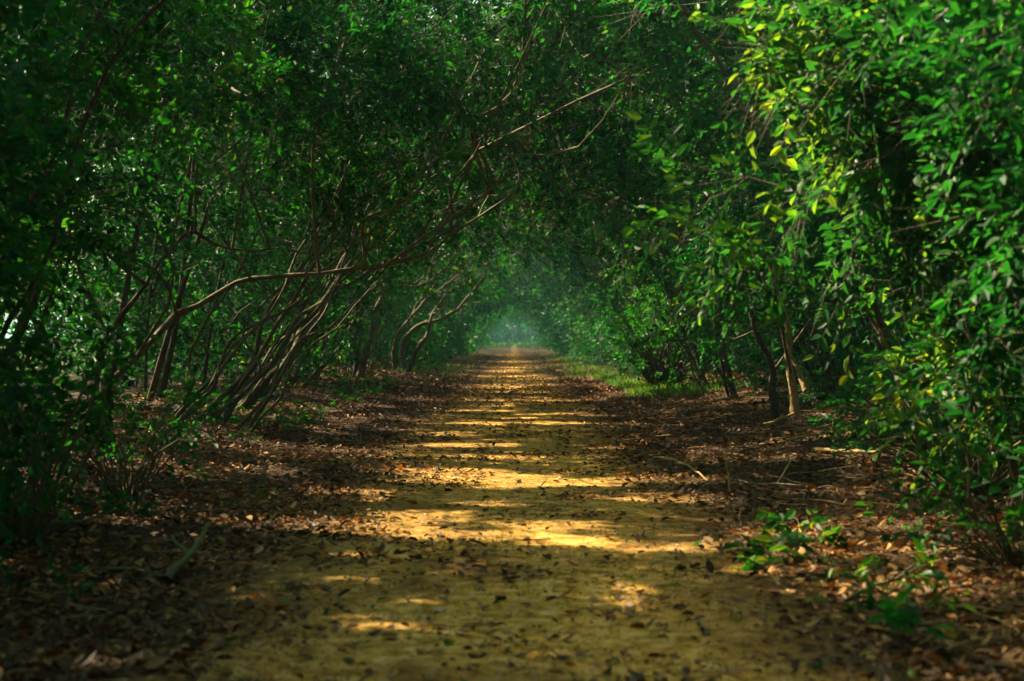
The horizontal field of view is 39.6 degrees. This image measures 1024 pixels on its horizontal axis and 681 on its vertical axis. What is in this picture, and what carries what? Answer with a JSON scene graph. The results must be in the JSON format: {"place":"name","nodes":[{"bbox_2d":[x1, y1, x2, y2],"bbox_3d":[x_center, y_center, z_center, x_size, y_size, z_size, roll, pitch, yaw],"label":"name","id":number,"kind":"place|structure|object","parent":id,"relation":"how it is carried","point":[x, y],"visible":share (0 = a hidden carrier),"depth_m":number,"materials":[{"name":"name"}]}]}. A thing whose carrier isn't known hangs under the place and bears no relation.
{"place":"outdoors","nodes":[
{"label":"outdoors","id":0,"kind":"place"},
{"bbox_2d":[1,0,977,336],"label":"sky","id":1,"kind":"structure","parent":0,"point":[467,0],"materials":[{"name":"white"}]},
{"bbox_2d":[2,0,981,260],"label":"canopy top","id":2,"kind":"object","parent":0,"point":[486,16],"visible":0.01,"depth_m":27.31,"materials":[{"name":"green plant"}]},
{"bbox_2d":[0,337,1023,680],"bbox_3d":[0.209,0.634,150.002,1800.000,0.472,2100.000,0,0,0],"label":"ground","id":3,"kind":"structure","parent":0,"point":[832,509],"depth_m":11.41,"materials":[{"name":"brown plant"}]},
{"bbox_2d":[0,0,106,592],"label":"tree","id":4,"kind":"object","parent":3,"relation":"on","point":[31,10],"visible":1,"depth_m":6.89,"materials":[{"name":"green plant"}]},
{"bbox_2d":[45,565,93,611],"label":"seedling","id":5,"kind":"object","parent":3,"relation":"on","point":[78,568],"visible":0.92,"depth_m":6.68,"materials":[{"name":"green plant"}]},
{"bbox_2d":[0,332,165,554],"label":"shrub","id":6,"kind":"object","parent":3,"relation":"on","point":[19,531],"visible":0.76,"depth_m":8.23,"materials":[{"name":"green plant"}]},
{"bbox_2d":[101,567,163,577],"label":"fallen branch","id":7,"kind":"object","parent":3,"relation":"on","point":[124,569],"visible":0.99,"depth_m":7.40,"materials":[{"name":"brown wood"}]},
{"bbox_2d":[28,368,241,503],"bbox_3d":[-2.752,0.692,10.258,1.504,1.000,1.463,0,0,0],"label":"shrub","id":8,"kind":"object","parent":3,"relation":"on","point":[136,494],"visible":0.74,"depth_m":10.25,"materials":[{"name":"green plant"}]},
{"bbox_2d":[0,0,284,516],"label":"tree","id":9,"kind":"object","parent":3,"relation":"on","point":[117,51],"visible":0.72,"depth_m":9.77,"materials":[{"name":"green plant"}]},
{"bbox_2d":[161,521,210,583],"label":"fallen branch","id":10,"kind":"object","parent":3,"relation":"on","point":[174,569],"visible":1,"depth_m":7.51,"materials":[{"name":"brown wood"}]},
{"bbox_2d":[0,0,421,402],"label":"background woodland","id":11,"kind":"object","parent":3,"relation":"on","point":[164,362],"visible":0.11,"depth_m":26.55,"materials":[{"name":"green plant"}]},
{"bbox_2d":[217,483,280,509],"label":"seedling","id":12,"kind":"object","parent":3,"relation":"on","point":[262,492],"visible":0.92,"depth_m":10.53,"materials":[{"name":"green plant"}]},
{"bbox_2d":[109,368,399,446],"bbox_3d":[-4.018,0.916,25.503,3.153,0.624,21.192,0,0,0],"label":"ground cover","id":13,"kind":"object","parent":3,"relation":"on","point":[280,418],"visible":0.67,"depth_m":20.23,"materials":[{"name":"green plant"}]},
{"bbox_2d":[1,0,707,431],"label":"tree","id":14,"kind":"object","parent":3,"relation":"on","point":[239,388],"visible":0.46,"depth_m":17.34,"materials":[{"name":"green plant"}]},
{"bbox_2d":[16,0,700,409],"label":"tree","id":15,"kind":"object","parent":3,"relation":"on","point":[256,392],"visible":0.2,"depth_m":20.50,"materials":[{"name":"green plant"}]},
{"bbox_2d":[63,0,697,396],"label":"tree","id":16,"kind":"object","parent":3,"relation":"on","point":[321,354],"visible":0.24,"depth_m":23.80,"materials":[{"name":"green plant"}]},
{"bbox_2d":[338,316,360,323],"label":"fallen branch","id":17,"kind":"object","parent":16,"relation":"attached to","point":[352,318],"visible":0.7,"depth_m":25.11,"materials":[{"name":"brown wood"}]},
{"bbox_2d":[0,0,770,433],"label":"tree","id":18,"kind":"object","parent":3,"relation":"on","point":[310,18],"visible":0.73,"depth_m":14.01,"materials":[{"name":"green plant"}]},
{"bbox_2d":[157,6,615,379],"bbox_3d":[-2.276,-3.301,33.300,10.737,8.725,12.630,0,0,0],"label":"tree","id":19,"kind":"object","parent":3,"relation":"on","point":[388,294],"visible":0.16,"depth_m":32.35,"materials":[{"name":"green plant"}]},
{"bbox_2d":[139,45,643,388],"bbox_3d":[-2.174,-2.470,28.730,10.149,7.096,11.462,0,0,0],"label":"tree","id":20,"kind":"object","parent":3,"relation":"on","point":[330,353],"visible":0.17,"depth_m":28.00,"materials":[{"name":"green plant"}]},
{"bbox_2d":[242,67,589,378],"bbox_3d":[-1.849,-3.442,35.658,9.370,9.117,15.750,0,0,0],"label":"tree","id":21,"kind":"object","parent":3,"relation":"on","point":[358,370],"visible":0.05,"depth_m":35.93,"materials":[{"name":"green plant"}]},
{"bbox_2d":[260,125,585,374],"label":"tree","id":22,"kind":"object","parent":3,"relation":"on","point":[407,298],"visible":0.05,"depth_m":40.38,"materials":[{"name":"green plant"}]},
{"bbox_2d":[373,351,491,375],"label":"grass","id":23,"kind":"structure","parent":3,"relation":"on","point":[449,364],"depth_m":51.33,"materials":[{"name":"green plant"}]},
{"bbox_2d":[335,154,561,368],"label":"tree","id":24,"kind":"object","parent":3,"relation":"on","point":[412,345],"visible":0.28,"depth_m":50.71,"materials":[{"name":"green plant"}]},
{"bbox_2d":[369,209,550,361],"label":"tree","id":25,"kind":"object","parent":3,"relation":"on","point":[540,290],"visible":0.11,"depth_m":64.17,"materials":[{"name":"green plant"}]},
{"bbox_2d":[360,210,561,366],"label":"tree","id":26,"kind":"object","parent":3,"relation":"on","point":[437,338],"visible":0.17,"depth_m":56.13,"materials":[{"name":"green plant"}]},
{"bbox_2d":[344,136,578,372],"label":"tree","id":27,"kind":"object","parent":3,"relation":"on","point":[405,337],"visible":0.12,"depth_m":45.36,"materials":[{"name":"green plant"}]},
{"bbox_2d":[382,243,550,358],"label":"tree","id":28,"kind":"object","parent":3,"relation":"on","point":[465,325],"visible":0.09,"depth_m":74.22,"materials":[{"name":"green plant"}]},
{"bbox_2d":[411,248,546,355],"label":"tree","id":29,"kind":"object","parent":3,"relation":"on","point":[474,322],"visible":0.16,"depth_m":81.78,"materials":[{"name":"green plant"}]},
{"bbox_2d":[414,247,599,353],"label":"woodland","id":30,"kind":"object","parent":3,"relation":"on","point":[489,320],"visible":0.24,"depth_m":98.65,"materials":[{"name":"green plant"}]},
{"bbox_2d":[399,251,618,344],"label":"distant treeline","id":31,"kind":"object","parent":3,"relation":"on","point":[520,332],"visible":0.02,"depth_m":216.87,"materials":[{"name":"green plant"}]},
{"bbox_2d":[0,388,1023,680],"bbox_3d":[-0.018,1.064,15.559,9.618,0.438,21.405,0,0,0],"label":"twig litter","id":32,"kind":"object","parent":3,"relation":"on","point":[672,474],"visible":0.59,"depth_m":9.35,"materials":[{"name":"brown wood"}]},
{"bbox_2d":[478,340,548,349],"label":"grass","id":33,"kind":"structure","parent":3,"relation":"on","point":[526,344],"depth_m":155.21,"materials":[{"name":"green plant"}]},
{"bbox_2d":[481,233,595,357],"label":"tree","id":34,"kind":"object","parent":3,"relation":"on","point":[559,311],"visible":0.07,"depth_m":72.58,"materials":[{"name":"green plant"}]},
{"bbox_2d":[471,226,620,363],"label":"tree","id":35,"kind":"object","parent":3,"relation":"on","point":[554,300],"visible":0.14,"depth_m":63.59,"materials":[{"name":"green plant"}]},
{"bbox_2d":[486,247,606,354],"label":"tree","id":36,"kind":"object","parent":3,"relation":"on","point":[553,321],"visible":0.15,"depth_m":81.26,"materials":[{"name":"green plant"}]},
{"bbox_2d":[454,212,654,364],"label":"tree","id":37,"kind":"object","parent":3,"relation":"on","point":[587,331],"visible":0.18,"depth_m":56.46,"materials":[{"name":"green plant"}]},
{"bbox_2d":[464,197,685,366],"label":"tree","id":38,"kind":"object","parent":3,"relation":"on","point":[591,302],"visible":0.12,"depth_m":51.89,"materials":[{"name":"green plant"}]},
{"bbox_2d":[349,0,801,420],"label":"tree","id":39,"kind":"object","parent":3,"relation":"on","point":[792,386],"visible":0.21,"depth_m":18.20,"materials":[{"name":"green plant"}]},
{"bbox_2d":[788,351,809,391],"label":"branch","id":40,"kind":"object","parent":39,"relation":"on","point":[803,383],"visible":1,"depth_m":18.55,"materials":[{"name":"brown wood"}]},
{"bbox_2d":[526,353,635,378],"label":"grass","id":41,"kind":"structure","parent":3,"relation":"on","point":[591,366],"depth_m":52.15,"materials":[{"name":"green plant"}]},
{"bbox_2d":[467,135,725,371],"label":"tree","id":42,"kind":"object","parent":3,"relation":"on","point":[607,290],"visible":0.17,"depth_m":44.37,"materials":[{"name":"green plant"}]},
{"bbox_2d":[403,13,811,388],"bbox_3d":[1.847,-2.447,29.156,8.552,7.194,12.390,0,0,0],"label":"tree","id":43,"kind":"object","parent":3,"relation":"on","point":[654,306],"visible":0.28,"depth_m":28.55,"materials":[{"name":"green plant"}]},
{"bbox_2d":[457,79,768,387],"bbox_3d":[1.869,-3.407,32.816,9.120,9.057,14.128,0,0,26],"label":"tree","id":44,"kind":"object","parent":3,"relation":"on","point":[623,294],"visible":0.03,"depth_m":32.82,"materials":[{"name":"green plant"}]},
{"bbox_2d":[460,120,769,378],"bbox_3d":[2.232,-2.869,37.368,9.362,8.299,13.576,0,0,0],"label":"tree","id":45,"kind":"object","parent":3,"relation":"on","point":[608,302],"visible":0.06,"depth_m":38.91,"materials":[{"name":"green plant"}]},
{"bbox_2d":[363,13,917,400],"bbox_3d":[2.262,-2.526,24.491,10.462,7.286,11.762,0,0,-30],"label":"tree","id":46,"kind":"object","parent":3,"relation":"on","point":[778,355],"visible":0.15,"depth_m":24.67,"materials":[{"name":"green plant"}]},
{"bbox_2d":[598,301,731,384],"bbox_3d":[3.367,0.091,31.020,2.893,2.063,2.755,0,0,-31],"label":"shrub","id":47,"kind":"object","parent":3,"relation":"on","point":[653,368],"visible":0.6,"depth_m":30.78,"materials":[{"name":"green plant"}]},
{"bbox_2d":[324,0,1023,454],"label":"tree","id":48,"kind":"object","parent":3,"relation":"on","point":[808,228],"visible":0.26,"depth_m":12.95,"materials":[{"name":"green plant"}]},
{"bbox_2d":[332,0,1023,411],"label":"tree","id":49,"kind":"object","parent":3,"relation":"on","point":[810,374],"visible":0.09,"depth_m":21.01,"materials":[{"name":"green plant"}]},
{"bbox_2d":[652,456,715,481],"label":"fallen branch","id":50,"kind":"object","parent":3,"relation":"on","point":[679,462],"visible":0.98,"depth_m":13.10,"materials":[{"name":"brown wood"}]},
{"bbox_2d":[364,0,1020,418],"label":"tree","id":51,"kind":"object","parent":3,"relation":"on","point":[606,156],"visible":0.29,"depth_m":16.84,"materials":[{"name":"green plant"}]},
{"bbox_2d":[721,440,732,491],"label":"fallen branch","id":52,"kind":"object","parent":3,"relation":"on","point":[726,466],"visible":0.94,"depth_m":11.32,"materials":[{"name":"brown wood"}]},
{"bbox_2d":[727,453,805,486],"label":"fallen branch","id":53,"kind":"object","parent":3,"relation":"on","point":[743,480],"visible":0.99,"depth_m":11.35,"materials":[{"name":"brown wood"}]},
{"bbox_2d":[738,523,815,562],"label":"seedling","id":54,"kind":"object","parent":3,"relation":"on","point":[760,539],"visible":0.62,"depth_m":7.94,"materials":[{"name":"green plant"}]},
{"bbox_2d":[761,412,795,426],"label":"fallen branch","id":55,"kind":"object","parent":3,"relation":"on","point":[776,420],"visible":0.95,"depth_m":18.21,"materials":[{"name":"brown wood"}]},
{"bbox_2d":[758,431,831,446],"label":"fallen branch","id":56,"kind":"object","parent":3,"relation":"on","point":[780,442],"visible":0.56,"depth_m":15.19,"materials":[{"name":"brown wood"}]},
{"bbox_2d":[755,509,846,548],"bbox_3d":[1.702,1.116,8.451,0.532,0.276,0.528,0,0,0],"label":"seedling","id":57,"kind":"object","parent":3,"relation":"on","point":[775,522],"visible":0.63,"depth_m":8.38,"materials":[{"name":"green plant"}]},
{"bbox_2d":[600,0,1023,400],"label":"background woodland","id":58,"kind":"object","parent":3,"relation":"on","point":[812,363],"visible":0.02,"depth_m":27.65,"materials":[{"name":"green plant"}]},
{"bbox_2d":[623,0,1023,541],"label":"tree","id":59,"kind":"object","parent":3,"relation":"on","point":[882,187],"visible":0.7,"depth_m":8.65,"materials":[{"name":"green plant"}]},
{"bbox_2d":[804,386,859,436],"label":"seedling","id":60,"kind":"object","parent":3,"relation":"on","point":[841,395],"visible":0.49,"depth_m":15.48,"materials":[{"name":"green plant"}]},
{"bbox_2d":[812,446,885,453],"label":"fallen branch","id":61,"kind":"object","parent":3,"relation":"on","point":[820,449],"visible":0.55,"depth_m":13.87,"materials":[{"name":"brown wood"}]},
{"bbox_2d":[814,537,949,595],"bbox_3d":[1.881,1.156,7.104,0.694,0.404,0.572,0,0,38],"label":"seedling","id":62,"kind":"object","parent":3,"relation":"on","point":[922,559],"visible":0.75,"depth_m":7.10,"materials":[{"name":"green plant"}]},
{"bbox_2d":[854,493,912,526],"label":"seedling","id":63,"kind":"object","parent":3,"relation":"on","point":[868,513],"visible":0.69,"depth_m":9.20,"materials":[{"name":"green plant"}]},
{"bbox_2d":[845,557,964,602],"bbox_3d":[1.878,1.143,6.825,0.277,0.151,0.767,0,0,42],"label":"fallen branch","id":64,"kind":"object","parent":3,"relation":"on","point":[883,583],"visible":0.7,"depth_m":6.99,"materials":[{"name":"brown wood"}]},
{"bbox_2d":[798,345,1023,455],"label":"shrub","id":65,"kind":"object","parent":3,"relation":"on","point":[837,402],"visible":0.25,"depth_m":13.19,"materials":[{"name":"green plant"}]},
{"bbox_2d":[847,569,977,618],"bbox_3d":[1.766,1.159,6.326,0.432,0.308,0.634,0,0,-11],"label":"seedling","id":66,"kind":"object","parent":3,"relation":"on","point":[870,603],"visible":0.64,"depth_m":6.36,"materials":[{"name":"green plant"}]},
{"bbox_2d":[867,586,957,646],"bbox_3d":[1.551,1.118,5.710,0.325,0.281,0.458,0,0,-22],"label":"seedling","id":67,"kind":"object","parent":3,"relation":"on","point":[897,620],"visible":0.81,"depth_m":5.64,"materials":[{"name":"green plant"}]},
{"bbox_2d":[825,309,1023,495],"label":"shrub","id":68,"kind":"object","parent":3,"relation":"on","point":[1001,470],"visible":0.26,"depth_m":10.33,"materials":[{"name":"green plant"}]},
{"bbox_2d":[849,0,1023,518],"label":"tree","id":69,"kind":"object","parent":3,"relation":"on","point":[1007,44],"visible":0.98,"depth_m":7.08,"materials":[{"name":"green plant"}]},
{"bbox_2d":[877,422,1023,568],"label":"shrub","id":70,"kind":"object","parent":3,"relation":"on","point":[1004,541],"visible":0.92,"depth_m":7.65,"materials":[{"name":"green plant"}]},
{"bbox_2d":[936,507,994,552],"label":"seedling","id":71,"kind":"object","parent":3,"relation":"on","point":[964,535],"visible":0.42,"depth_m":8.14,"materials":[{"name":"green plant"}]},
{"bbox_2d":[29,348,1000,680],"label":"path","id":72,"kind":"structure","parent":0,"point":[515,606],"depth_m":7.25,"materials":[{"name":"soil"}]},
{"bbox_2d":[45,396,936,680],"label":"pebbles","id":73,"kind":"object","parent":72,"relation":"on","point":[439,608],"visible":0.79,"depth_m":6.93,"materials":[{"name":"stone"}]},
{"bbox_2d":[722,529,800,572],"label":"seedling","id":74,"kind":"object","parent":72,"relation":"on","point":[759,559],"visible":0.86,"depth_m":7.85,"materials":[{"name":"green plant"}]},
{"bbox_2d":[805,584,881,610],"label":"seedling","id":75,"kind":"object","parent":72,"relation":"on","point":[847,605],"visible":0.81,"depth_m":6.49,"materials":[{"name":"green plant"}]},
{"bbox_2d":[591,366,824,396],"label":"grass","id":76,"kind":"structure","parent":0,"point":[632,386],"depth_m":29.78,"materials":[{"name":"green plant"}]}
]}

